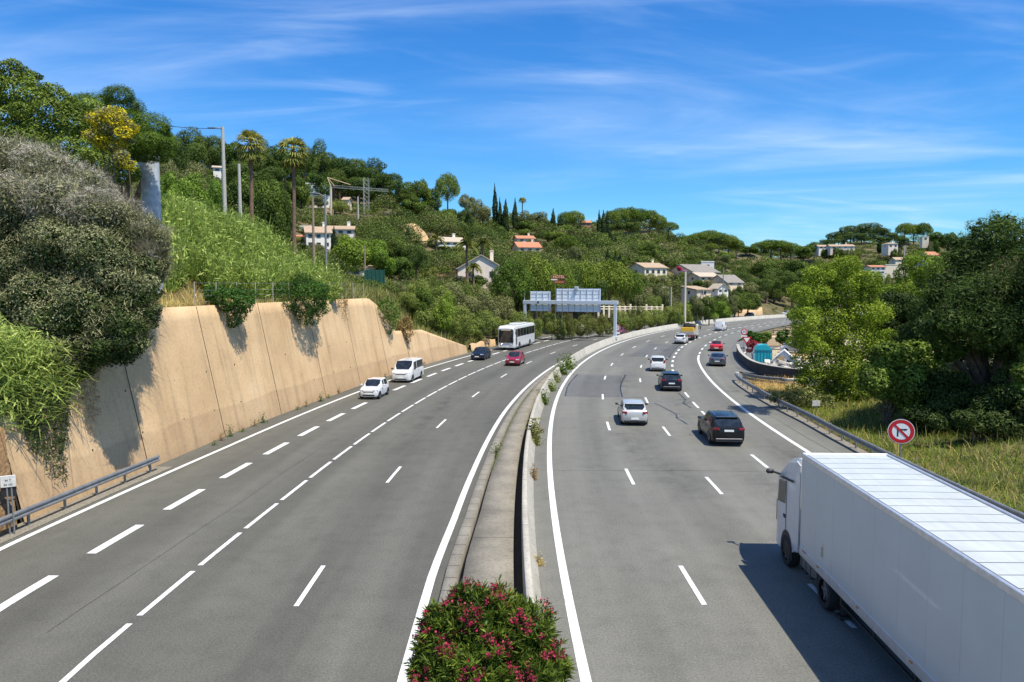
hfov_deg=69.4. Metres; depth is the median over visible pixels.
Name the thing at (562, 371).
weed
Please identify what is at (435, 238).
palm tree
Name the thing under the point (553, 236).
round tree
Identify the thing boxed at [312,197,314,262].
utility pole
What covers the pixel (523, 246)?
house
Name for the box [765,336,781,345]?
stone block
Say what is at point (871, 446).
guard rail
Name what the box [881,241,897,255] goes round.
house
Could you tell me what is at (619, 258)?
cypress
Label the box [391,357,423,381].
minibus
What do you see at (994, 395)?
laurel bush
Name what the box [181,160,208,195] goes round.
olive tree
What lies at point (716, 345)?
convertible car
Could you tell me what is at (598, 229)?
cypress
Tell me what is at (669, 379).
crossover car
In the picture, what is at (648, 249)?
round tree
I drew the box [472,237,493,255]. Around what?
palm tree
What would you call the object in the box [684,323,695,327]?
scrap load
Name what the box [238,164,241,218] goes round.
utility pole
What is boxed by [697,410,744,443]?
suv car
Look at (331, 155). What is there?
dark pine
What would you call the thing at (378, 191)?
dark pine
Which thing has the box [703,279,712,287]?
olive tree
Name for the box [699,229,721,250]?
stone pine
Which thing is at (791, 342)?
yard bush
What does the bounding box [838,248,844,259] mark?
round tree
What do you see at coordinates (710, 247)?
stone pine
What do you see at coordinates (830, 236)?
dark pine
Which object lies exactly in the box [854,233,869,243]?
dark pine
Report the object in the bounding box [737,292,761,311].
round tree
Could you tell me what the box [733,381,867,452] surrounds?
verge strip
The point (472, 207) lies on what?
olive tree
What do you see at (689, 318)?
shrub
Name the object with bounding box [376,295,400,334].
hanging bush
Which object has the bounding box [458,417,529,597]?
median soil
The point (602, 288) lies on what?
dark pine
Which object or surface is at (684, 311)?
utility pole
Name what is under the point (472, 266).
palm tree
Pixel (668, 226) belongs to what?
stone pine
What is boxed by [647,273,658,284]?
shrub
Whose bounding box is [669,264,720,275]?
house
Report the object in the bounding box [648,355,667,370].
car
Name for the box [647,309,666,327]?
shrub
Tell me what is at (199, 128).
overhead cable
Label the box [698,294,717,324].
round tree
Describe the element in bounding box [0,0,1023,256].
sky
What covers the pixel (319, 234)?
house
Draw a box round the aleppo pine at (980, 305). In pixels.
[888,209,1023,409]
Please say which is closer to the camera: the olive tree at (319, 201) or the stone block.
the stone block
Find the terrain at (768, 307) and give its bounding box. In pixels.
[0,183,1023,523]
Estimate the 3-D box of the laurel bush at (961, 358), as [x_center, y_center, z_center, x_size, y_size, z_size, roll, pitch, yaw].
[39.147,1.344,61.251,14.207,6.797,5.815,0,4,0]
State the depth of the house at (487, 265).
144.86 m
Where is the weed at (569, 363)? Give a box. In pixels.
[558,353,576,369]
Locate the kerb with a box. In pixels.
[438,363,559,606]
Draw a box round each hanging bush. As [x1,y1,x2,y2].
[200,284,258,327]
[267,273,334,326]
[326,284,344,301]
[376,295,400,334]
[396,315,415,342]
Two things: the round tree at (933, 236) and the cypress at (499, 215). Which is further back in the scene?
the round tree at (933, 236)
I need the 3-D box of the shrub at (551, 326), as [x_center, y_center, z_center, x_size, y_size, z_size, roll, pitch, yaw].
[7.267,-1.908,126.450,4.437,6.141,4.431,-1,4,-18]
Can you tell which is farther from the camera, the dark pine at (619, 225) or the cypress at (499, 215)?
the dark pine at (619, 225)
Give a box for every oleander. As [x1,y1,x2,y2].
[401,574,577,681]
[745,339,760,354]
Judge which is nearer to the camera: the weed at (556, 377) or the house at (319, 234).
the weed at (556, 377)
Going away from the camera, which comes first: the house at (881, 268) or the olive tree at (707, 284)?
the olive tree at (707, 284)
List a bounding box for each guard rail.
[0,455,159,526]
[735,372,1023,518]
[742,372,831,386]
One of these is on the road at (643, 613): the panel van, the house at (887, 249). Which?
the panel van
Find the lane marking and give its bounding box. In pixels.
[0,315,856,681]
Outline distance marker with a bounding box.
[0,475,16,534]
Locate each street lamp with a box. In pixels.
[207,126,226,216]
[309,193,327,270]
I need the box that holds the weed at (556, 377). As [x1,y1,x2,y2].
[550,370,562,382]
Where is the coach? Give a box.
[494,322,534,348]
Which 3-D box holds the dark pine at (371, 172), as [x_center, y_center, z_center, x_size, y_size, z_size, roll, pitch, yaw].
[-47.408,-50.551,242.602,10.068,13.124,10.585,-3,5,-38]
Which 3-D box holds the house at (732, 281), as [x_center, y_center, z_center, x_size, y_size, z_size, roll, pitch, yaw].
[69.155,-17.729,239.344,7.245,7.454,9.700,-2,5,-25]
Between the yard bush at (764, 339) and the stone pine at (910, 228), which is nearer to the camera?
the yard bush at (764, 339)
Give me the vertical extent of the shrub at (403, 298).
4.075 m
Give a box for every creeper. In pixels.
[7,383,71,480]
[58,368,102,434]
[337,299,348,322]
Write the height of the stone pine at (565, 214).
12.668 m
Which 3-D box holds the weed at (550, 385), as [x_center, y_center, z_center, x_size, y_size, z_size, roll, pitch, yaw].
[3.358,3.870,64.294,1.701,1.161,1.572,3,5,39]
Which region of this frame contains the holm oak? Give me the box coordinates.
[861,291,926,349]
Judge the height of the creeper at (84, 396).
3.739 m
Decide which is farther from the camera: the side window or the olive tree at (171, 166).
the olive tree at (171, 166)
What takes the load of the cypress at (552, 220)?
on the terrain at (768, 307)
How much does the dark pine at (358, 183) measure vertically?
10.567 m
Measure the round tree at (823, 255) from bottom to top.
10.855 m
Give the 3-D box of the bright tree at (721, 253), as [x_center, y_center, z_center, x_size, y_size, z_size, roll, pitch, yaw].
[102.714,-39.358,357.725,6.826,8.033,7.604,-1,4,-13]
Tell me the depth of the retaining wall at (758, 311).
250.87 m
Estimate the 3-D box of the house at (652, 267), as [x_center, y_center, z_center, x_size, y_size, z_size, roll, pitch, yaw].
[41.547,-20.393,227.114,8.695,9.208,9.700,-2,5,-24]
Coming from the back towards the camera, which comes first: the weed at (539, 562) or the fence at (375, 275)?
the fence at (375, 275)
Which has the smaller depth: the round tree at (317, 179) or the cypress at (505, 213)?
the round tree at (317, 179)
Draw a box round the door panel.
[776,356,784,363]
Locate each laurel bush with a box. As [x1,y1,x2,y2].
[895,334,1016,380]
[899,366,986,432]
[925,396,1023,443]
[961,359,1023,435]
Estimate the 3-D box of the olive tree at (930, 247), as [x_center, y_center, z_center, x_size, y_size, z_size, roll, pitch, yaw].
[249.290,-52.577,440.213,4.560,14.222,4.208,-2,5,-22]
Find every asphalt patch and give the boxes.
[564,375,621,396]
[631,344,680,356]
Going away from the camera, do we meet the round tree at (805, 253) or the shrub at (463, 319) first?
the shrub at (463, 319)
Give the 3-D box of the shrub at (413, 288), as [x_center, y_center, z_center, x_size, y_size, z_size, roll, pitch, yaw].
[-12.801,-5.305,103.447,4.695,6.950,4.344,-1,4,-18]
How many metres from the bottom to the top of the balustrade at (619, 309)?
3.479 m
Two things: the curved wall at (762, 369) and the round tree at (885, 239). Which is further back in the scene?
the round tree at (885, 239)
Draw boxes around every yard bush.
[742,330,763,345]
[757,332,771,343]
[785,331,804,351]
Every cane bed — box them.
[0,323,141,438]
[130,187,353,302]
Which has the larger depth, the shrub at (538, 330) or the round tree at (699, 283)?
the round tree at (699, 283)
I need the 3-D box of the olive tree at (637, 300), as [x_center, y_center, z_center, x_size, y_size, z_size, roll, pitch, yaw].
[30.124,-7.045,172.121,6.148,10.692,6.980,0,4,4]
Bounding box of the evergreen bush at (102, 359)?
[7,281,165,382]
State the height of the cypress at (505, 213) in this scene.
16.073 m
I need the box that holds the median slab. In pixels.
[462,367,556,592]
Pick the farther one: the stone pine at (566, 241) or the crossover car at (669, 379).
the stone pine at (566, 241)
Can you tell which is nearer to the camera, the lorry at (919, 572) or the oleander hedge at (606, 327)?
the lorry at (919, 572)
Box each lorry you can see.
[679,324,700,339]
[766,452,1023,681]
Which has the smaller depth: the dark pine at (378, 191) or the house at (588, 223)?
the dark pine at (378, 191)
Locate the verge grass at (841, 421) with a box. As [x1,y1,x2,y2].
[763,383,1023,511]
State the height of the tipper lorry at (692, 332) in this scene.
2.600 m
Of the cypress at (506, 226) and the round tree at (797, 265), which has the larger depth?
the round tree at (797, 265)
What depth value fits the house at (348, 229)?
167.12 m
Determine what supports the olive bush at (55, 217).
on the terrain at (768, 307)
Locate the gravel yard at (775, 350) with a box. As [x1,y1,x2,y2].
[772,340,957,369]
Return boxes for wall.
[0,298,467,522]
[0,428,17,535]
[469,339,495,350]
[668,307,762,319]
[736,344,819,377]
[772,329,791,332]
[884,264,904,277]
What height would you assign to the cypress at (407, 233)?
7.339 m
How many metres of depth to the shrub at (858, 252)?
429.25 m
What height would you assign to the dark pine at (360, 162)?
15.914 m
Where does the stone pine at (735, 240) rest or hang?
on the terrain at (768, 307)
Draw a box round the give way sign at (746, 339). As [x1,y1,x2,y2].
[742,337,750,354]
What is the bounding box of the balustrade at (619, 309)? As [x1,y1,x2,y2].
[597,304,662,317]
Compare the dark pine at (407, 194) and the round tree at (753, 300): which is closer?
the round tree at (753, 300)
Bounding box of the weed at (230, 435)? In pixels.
[225,424,233,436]
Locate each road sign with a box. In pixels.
[741,328,747,352]
[887,419,914,456]
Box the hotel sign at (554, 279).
[551,275,564,307]
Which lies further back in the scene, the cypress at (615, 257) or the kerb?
the cypress at (615, 257)
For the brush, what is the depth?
55.07 m
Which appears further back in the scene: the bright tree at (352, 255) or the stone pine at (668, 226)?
the stone pine at (668, 226)
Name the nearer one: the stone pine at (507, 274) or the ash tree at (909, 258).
the ash tree at (909, 258)
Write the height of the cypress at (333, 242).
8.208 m
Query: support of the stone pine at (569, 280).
on the terrain at (768, 307)
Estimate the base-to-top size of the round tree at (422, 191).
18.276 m
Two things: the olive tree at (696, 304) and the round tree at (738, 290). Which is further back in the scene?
the round tree at (738, 290)
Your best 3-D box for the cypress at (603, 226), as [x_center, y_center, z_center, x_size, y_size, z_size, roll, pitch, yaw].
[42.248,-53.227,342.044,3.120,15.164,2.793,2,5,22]
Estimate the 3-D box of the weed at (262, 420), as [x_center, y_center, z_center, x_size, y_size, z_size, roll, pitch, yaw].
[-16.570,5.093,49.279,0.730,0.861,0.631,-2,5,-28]
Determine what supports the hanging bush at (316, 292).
on the terrain at (768, 307)
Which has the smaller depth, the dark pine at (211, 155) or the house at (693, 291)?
the house at (693, 291)
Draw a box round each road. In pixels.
[0,314,778,681]
[534,317,921,681]
[729,341,827,376]
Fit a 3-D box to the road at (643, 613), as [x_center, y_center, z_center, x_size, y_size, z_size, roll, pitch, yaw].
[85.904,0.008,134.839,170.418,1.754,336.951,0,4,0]
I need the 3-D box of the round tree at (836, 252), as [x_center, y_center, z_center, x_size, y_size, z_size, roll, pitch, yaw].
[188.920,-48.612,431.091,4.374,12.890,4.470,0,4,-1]
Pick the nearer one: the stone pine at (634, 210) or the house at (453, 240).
the house at (453, 240)
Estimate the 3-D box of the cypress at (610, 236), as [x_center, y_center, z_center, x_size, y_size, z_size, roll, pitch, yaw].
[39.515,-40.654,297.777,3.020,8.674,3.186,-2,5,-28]
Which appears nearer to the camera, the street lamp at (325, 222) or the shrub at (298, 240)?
the street lamp at (325, 222)
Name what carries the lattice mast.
on the terrain at (768, 307)
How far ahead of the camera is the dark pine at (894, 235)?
493.27 m
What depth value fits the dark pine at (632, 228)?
346.94 m
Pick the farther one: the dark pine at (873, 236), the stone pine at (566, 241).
the dark pine at (873, 236)
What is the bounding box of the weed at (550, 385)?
[547,379,558,391]
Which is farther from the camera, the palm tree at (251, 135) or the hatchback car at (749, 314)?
the hatchback car at (749, 314)
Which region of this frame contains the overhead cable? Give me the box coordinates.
[171,126,221,128]
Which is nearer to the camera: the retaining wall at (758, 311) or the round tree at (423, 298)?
the round tree at (423, 298)
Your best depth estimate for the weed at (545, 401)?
56.85 m
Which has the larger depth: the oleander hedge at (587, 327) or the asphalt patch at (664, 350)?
the oleander hedge at (587, 327)
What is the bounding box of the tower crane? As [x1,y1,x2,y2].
[326,177,387,216]
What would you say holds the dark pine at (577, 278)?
on the terrain at (768, 307)
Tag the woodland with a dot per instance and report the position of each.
(593, 236)
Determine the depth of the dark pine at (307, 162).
230.93 m
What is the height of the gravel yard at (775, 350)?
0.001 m
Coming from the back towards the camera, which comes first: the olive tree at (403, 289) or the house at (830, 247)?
the house at (830, 247)
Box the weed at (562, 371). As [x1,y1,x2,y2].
[551,358,573,375]
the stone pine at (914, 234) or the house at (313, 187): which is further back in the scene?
the stone pine at (914, 234)
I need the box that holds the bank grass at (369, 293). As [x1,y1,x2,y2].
[319,270,479,345]
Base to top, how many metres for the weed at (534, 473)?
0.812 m
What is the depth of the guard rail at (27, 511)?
30.51 m
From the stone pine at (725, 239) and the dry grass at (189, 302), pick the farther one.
the stone pine at (725, 239)
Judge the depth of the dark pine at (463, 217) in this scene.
236.92 m
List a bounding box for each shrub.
[289,237,304,242]
[304,195,315,205]
[329,201,342,212]
[335,201,350,213]
[395,291,417,314]
[405,279,432,303]
[412,300,446,332]
[418,267,438,279]
[432,284,457,312]
[434,318,460,338]
[449,246,464,250]
[452,305,474,338]
[463,309,497,336]
[464,324,484,340]
[489,316,509,337]
[505,311,533,323]
[525,317,543,342]
[542,312,566,339]
[608,310,632,330]
[634,310,654,329]
[636,273,647,281]
[642,295,663,308]
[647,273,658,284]
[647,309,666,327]
[656,274,669,287]
[659,306,682,323]
[669,310,684,324]
[672,303,693,322]
[850,248,856,261]
[855,248,860,259]
[883,274,890,288]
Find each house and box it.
[212,166,221,179]
[303,222,332,250]
[305,183,329,207]
[327,222,355,238]
[341,197,352,209]
[345,264,378,275]
[433,234,465,248]
[456,251,503,291]
[511,239,542,251]
[513,233,535,241]
[579,220,591,228]
[627,260,667,287]
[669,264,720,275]
[680,286,712,303]
[686,272,716,284]
[700,261,714,267]
[709,283,729,298]
[711,275,744,294]
[814,245,825,255]
[825,243,854,255]
[863,265,885,280]
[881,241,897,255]
[889,257,903,263]
[916,252,939,265]
[919,236,928,247]
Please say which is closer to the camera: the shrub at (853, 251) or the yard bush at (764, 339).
the yard bush at (764, 339)
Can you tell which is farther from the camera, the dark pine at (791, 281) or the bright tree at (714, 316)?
the dark pine at (791, 281)
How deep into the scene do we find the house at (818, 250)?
444.14 m
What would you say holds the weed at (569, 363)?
on the median soil
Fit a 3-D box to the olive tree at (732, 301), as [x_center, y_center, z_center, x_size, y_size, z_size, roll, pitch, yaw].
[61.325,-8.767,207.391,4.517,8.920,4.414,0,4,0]
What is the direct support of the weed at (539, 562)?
on the road at (643, 613)
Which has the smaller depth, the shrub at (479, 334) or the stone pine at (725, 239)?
the shrub at (479, 334)
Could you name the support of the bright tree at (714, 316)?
on the terrain at (768, 307)
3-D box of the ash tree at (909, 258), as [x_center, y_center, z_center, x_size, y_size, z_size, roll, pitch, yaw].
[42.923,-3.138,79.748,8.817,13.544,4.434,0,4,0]
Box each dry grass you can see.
[154,279,327,307]
[738,374,806,401]
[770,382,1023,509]
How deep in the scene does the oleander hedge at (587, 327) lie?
129.44 m
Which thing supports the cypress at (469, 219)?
on the terrain at (768, 307)
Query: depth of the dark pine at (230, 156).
209.19 m
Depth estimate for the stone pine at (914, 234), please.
499.65 m
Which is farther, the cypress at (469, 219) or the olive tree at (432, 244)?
the cypress at (469, 219)
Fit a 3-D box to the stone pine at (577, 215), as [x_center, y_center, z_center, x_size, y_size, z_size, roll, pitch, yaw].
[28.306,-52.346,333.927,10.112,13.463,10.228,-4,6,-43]
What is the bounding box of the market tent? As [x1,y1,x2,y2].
[773,349,793,365]
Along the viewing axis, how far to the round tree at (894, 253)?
418.49 m
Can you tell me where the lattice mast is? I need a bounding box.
[363,178,369,214]
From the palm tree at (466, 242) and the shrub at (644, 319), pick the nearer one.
the palm tree at (466, 242)
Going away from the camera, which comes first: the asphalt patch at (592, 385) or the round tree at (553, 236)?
the asphalt patch at (592, 385)
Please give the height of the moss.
0.126 m
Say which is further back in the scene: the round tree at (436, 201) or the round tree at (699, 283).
the round tree at (436, 201)
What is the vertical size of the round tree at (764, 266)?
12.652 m
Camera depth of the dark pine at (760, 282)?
266.84 m
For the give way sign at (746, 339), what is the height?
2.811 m
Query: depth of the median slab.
27.82 m
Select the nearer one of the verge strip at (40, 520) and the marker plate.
the verge strip at (40, 520)
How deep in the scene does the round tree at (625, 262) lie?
237.49 m
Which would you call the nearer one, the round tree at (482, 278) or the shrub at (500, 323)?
the shrub at (500, 323)
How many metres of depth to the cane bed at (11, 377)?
29.78 m
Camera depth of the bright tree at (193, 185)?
82.50 m
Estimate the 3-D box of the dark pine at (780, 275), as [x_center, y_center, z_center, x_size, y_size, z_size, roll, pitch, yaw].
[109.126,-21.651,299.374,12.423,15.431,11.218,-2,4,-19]
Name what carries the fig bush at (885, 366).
on the terrain at (768, 307)
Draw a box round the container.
[752,343,771,362]
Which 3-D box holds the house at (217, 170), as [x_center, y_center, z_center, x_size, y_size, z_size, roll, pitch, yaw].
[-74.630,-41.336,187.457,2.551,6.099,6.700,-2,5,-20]
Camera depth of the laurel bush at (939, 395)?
44.38 m
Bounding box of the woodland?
[130,163,1002,321]
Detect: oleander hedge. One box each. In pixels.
[559,313,581,338]
[576,314,598,336]
[595,314,612,335]
[624,314,637,331]
[626,306,644,327]
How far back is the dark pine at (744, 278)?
272.03 m
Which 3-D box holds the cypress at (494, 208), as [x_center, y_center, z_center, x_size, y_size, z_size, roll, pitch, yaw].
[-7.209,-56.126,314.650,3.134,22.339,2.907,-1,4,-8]
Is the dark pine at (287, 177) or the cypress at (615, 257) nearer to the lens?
the cypress at (615, 257)
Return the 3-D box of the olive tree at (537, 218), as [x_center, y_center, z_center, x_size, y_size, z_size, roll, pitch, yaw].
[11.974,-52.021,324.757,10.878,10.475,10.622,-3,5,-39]
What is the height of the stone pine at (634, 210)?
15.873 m
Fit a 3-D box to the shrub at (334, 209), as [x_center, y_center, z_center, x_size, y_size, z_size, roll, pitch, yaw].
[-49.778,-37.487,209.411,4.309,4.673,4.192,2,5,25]
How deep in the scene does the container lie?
84.72 m
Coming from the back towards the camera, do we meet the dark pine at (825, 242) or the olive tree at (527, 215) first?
the dark pine at (825, 242)
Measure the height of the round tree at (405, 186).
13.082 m
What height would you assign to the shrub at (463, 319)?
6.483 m
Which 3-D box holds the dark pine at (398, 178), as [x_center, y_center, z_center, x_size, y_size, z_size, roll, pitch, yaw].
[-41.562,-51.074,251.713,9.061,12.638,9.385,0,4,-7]
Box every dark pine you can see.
[165,135,189,170]
[175,126,207,165]
[175,145,197,168]
[186,135,220,169]
[196,135,226,169]
[212,144,233,170]
[226,161,255,185]
[247,140,277,173]
[253,166,285,190]
[283,150,300,190]
[290,146,317,180]
[305,138,332,174]
[319,151,336,171]
[320,168,348,200]
[322,156,353,198]
[342,177,373,205]
[344,158,368,199]
[353,167,382,201]
[365,188,398,200]
[366,156,388,201]
[371,173,396,192]
[381,172,402,191]
[391,189,413,202]
[401,245,431,278]
[460,208,474,222]
[508,291,529,312]
[567,269,583,324]
[587,279,610,317]
[609,218,625,232]
[625,222,641,235]
[732,270,751,283]
[745,278,770,293]
[754,269,781,303]
[764,289,786,303]
[771,269,796,301]
[778,274,802,307]
[819,239,832,244]
[825,231,841,240]
[831,235,847,243]
[836,226,854,243]
[842,234,859,243]
[844,225,862,240]
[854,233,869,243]
[857,223,871,241]
[866,222,886,241]
[868,233,883,239]
[874,227,891,236]
[884,232,899,240]
[895,237,910,248]
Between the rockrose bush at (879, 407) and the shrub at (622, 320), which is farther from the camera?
the shrub at (622, 320)
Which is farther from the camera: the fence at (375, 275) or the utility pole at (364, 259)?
the utility pole at (364, 259)
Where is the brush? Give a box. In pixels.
[766,383,858,409]
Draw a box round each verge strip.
[0,466,171,543]
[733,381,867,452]
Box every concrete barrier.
[521,349,586,612]
[583,312,867,354]
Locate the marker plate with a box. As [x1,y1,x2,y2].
[812,401,819,411]
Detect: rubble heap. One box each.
[763,359,776,365]
[776,356,810,367]
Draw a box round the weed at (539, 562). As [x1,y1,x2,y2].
[534,551,545,564]
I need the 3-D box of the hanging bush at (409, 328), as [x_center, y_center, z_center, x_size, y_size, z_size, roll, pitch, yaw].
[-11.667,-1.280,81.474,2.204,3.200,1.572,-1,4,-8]
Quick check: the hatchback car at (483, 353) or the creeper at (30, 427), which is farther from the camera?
the hatchback car at (483, 353)
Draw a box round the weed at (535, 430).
[526,417,545,445]
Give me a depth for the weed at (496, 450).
39.34 m
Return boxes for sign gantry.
[523,287,617,338]
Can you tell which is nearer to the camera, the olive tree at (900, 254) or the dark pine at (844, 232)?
the olive tree at (900, 254)
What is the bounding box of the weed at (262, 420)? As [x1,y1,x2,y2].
[258,411,267,422]
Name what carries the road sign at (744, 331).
on the terrain at (768, 307)
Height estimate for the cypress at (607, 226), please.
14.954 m
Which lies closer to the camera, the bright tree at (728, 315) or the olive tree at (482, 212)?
the bright tree at (728, 315)
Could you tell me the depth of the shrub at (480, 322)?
108.87 m
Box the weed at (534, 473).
[529,463,538,479]
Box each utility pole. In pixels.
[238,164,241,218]
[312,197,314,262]
[357,197,358,219]
[364,245,365,269]
[681,270,686,324]
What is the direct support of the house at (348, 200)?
on the terrain at (768, 307)
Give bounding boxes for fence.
[194,282,363,305]
[364,269,384,283]
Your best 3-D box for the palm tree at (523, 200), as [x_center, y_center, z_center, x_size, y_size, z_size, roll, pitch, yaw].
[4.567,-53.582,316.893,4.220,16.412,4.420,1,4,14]
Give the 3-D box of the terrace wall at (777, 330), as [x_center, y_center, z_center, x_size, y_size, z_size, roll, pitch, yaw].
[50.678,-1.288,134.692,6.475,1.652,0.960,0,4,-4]
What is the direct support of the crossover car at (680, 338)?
on the road at (643, 613)
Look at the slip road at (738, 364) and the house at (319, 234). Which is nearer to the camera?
the slip road at (738, 364)
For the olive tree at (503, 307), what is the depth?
122.73 m
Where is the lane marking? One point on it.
(576, 639)
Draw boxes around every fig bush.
[854,337,967,427]
[1006,343,1023,411]
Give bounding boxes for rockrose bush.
[874,398,899,419]
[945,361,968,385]
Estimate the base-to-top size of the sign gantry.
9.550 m
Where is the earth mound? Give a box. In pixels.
[403,224,428,241]
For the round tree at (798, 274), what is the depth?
325.82 m
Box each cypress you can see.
[330,225,337,250]
[405,226,411,243]
[465,210,473,227]
[491,183,497,225]
[497,197,501,226]
[502,199,508,226]
[504,219,509,230]
[511,200,517,228]
[550,208,555,228]
[557,214,562,227]
[596,209,600,232]
[601,210,605,233]
[605,210,609,233]
[605,248,610,264]
[607,231,612,240]
[612,250,616,266]
[617,253,621,265]
[876,240,881,253]
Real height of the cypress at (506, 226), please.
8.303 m
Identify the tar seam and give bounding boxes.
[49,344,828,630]
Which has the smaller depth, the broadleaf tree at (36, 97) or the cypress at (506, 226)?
the broadleaf tree at (36, 97)
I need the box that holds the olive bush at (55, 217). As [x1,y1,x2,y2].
[0,129,187,382]
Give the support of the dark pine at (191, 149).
on the terrain at (768, 307)
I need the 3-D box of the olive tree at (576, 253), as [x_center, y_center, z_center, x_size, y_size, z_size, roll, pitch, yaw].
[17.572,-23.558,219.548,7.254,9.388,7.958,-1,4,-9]
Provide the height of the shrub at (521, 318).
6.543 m
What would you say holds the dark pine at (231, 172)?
on the terrain at (768, 307)
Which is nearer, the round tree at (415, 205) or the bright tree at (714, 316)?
the bright tree at (714, 316)
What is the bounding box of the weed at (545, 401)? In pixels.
[534,389,550,404]
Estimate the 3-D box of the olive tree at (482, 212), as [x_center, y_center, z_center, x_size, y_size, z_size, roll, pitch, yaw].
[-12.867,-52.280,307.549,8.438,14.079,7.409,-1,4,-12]
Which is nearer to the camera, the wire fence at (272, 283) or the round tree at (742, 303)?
the wire fence at (272, 283)
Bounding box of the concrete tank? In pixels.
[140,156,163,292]
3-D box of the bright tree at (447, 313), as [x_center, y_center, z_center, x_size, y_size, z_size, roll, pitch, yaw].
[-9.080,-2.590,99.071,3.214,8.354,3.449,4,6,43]
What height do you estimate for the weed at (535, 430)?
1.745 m
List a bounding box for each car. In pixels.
[359,377,388,398]
[471,347,490,359]
[505,351,524,365]
[615,399,647,423]
[617,327,626,333]
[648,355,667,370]
[656,371,681,390]
[674,333,688,343]
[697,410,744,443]
[708,341,724,350]
[708,352,727,365]
[744,312,753,316]
[780,343,807,351]
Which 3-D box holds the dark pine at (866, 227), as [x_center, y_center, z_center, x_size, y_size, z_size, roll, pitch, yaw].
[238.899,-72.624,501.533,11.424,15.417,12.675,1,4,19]
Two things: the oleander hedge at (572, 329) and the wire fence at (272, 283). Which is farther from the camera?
the oleander hedge at (572, 329)
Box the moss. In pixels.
[491,389,533,471]
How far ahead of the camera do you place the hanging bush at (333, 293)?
64.77 m
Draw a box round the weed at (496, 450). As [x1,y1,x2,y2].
[489,442,502,455]
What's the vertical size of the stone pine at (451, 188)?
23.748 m
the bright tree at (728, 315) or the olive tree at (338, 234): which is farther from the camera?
the bright tree at (728, 315)
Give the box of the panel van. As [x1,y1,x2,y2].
[714,321,727,330]
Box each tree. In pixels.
[0,58,141,187]
[81,105,140,215]
[159,158,178,187]
[160,171,180,197]
[165,172,208,203]
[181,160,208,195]
[204,178,222,215]
[221,141,248,176]
[226,172,258,220]
[235,128,267,222]
[254,177,284,237]
[265,143,290,175]
[268,185,291,240]
[276,135,309,254]
[286,176,312,212]
[297,244,309,249]
[304,172,333,195]
[308,244,324,250]
[314,195,328,206]
[330,235,371,272]
[335,233,350,240]
[363,239,388,267]
[369,246,395,276]
[385,235,405,257]
[385,256,414,280]
[388,280,406,295]
[395,181,415,202]
[400,196,426,217]
[411,286,434,327]
[412,178,431,205]
[424,242,440,246]
[425,187,441,211]
[426,234,446,252]
[432,291,455,338]
[437,246,451,250]
[438,208,456,215]
[440,282,476,314]
[453,276,465,282]
[454,238,479,284]
[458,193,478,216]
[465,263,481,292]
[469,275,488,287]
[469,289,500,332]
[472,199,490,221]
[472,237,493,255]
[485,280,502,291]
[488,295,515,321]
[492,225,506,237]
[511,210,532,224]
[514,219,534,231]
[518,197,525,220]
[518,228,531,235]
[531,212,549,224]
[543,231,563,241]
[560,246,582,260]
[610,256,629,266]
[628,290,653,313]
[638,242,657,259]
[652,284,674,309]
[680,301,701,321]
[689,295,705,323]
[693,280,705,287]
[696,306,718,319]
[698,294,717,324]
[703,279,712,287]
[712,254,731,268]
[713,293,730,318]
[715,300,730,318]
[717,251,730,262]
[720,311,731,317]
[726,294,737,314]
[729,295,747,317]
[731,285,744,316]
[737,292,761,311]
[739,246,760,256]
[743,282,767,298]
[749,260,779,278]
[762,248,769,255]
[775,329,793,345]
[779,259,808,283]
[785,254,896,403]
[793,269,815,285]
[794,246,814,260]
[820,249,827,258]
[832,247,840,257]
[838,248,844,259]
[874,237,892,243]
[880,249,948,341]
[890,248,898,257]
[898,248,905,257]
[927,232,942,245]
[927,241,933,251]
[931,241,939,252]
[938,232,957,252]
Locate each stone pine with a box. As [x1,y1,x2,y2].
[61,84,179,216]
[434,171,460,208]
[489,258,535,312]
[510,254,560,319]
[542,261,576,332]
[554,234,578,249]
[557,211,575,227]
[565,210,585,226]
[570,261,607,323]
[585,258,633,324]
[604,210,621,231]
[611,267,644,314]
[614,207,631,223]
[622,206,640,234]
[631,208,651,232]
[641,210,659,231]
[651,214,666,234]
[657,222,678,234]
[689,232,711,243]
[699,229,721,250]
[703,243,718,253]
[707,232,731,253]
[720,234,739,252]
[727,239,745,258]
[751,242,772,254]
[758,239,783,257]
[770,240,793,258]
[783,242,801,259]
[806,242,821,259]
[895,222,915,244]
[907,224,923,243]
[914,222,933,235]

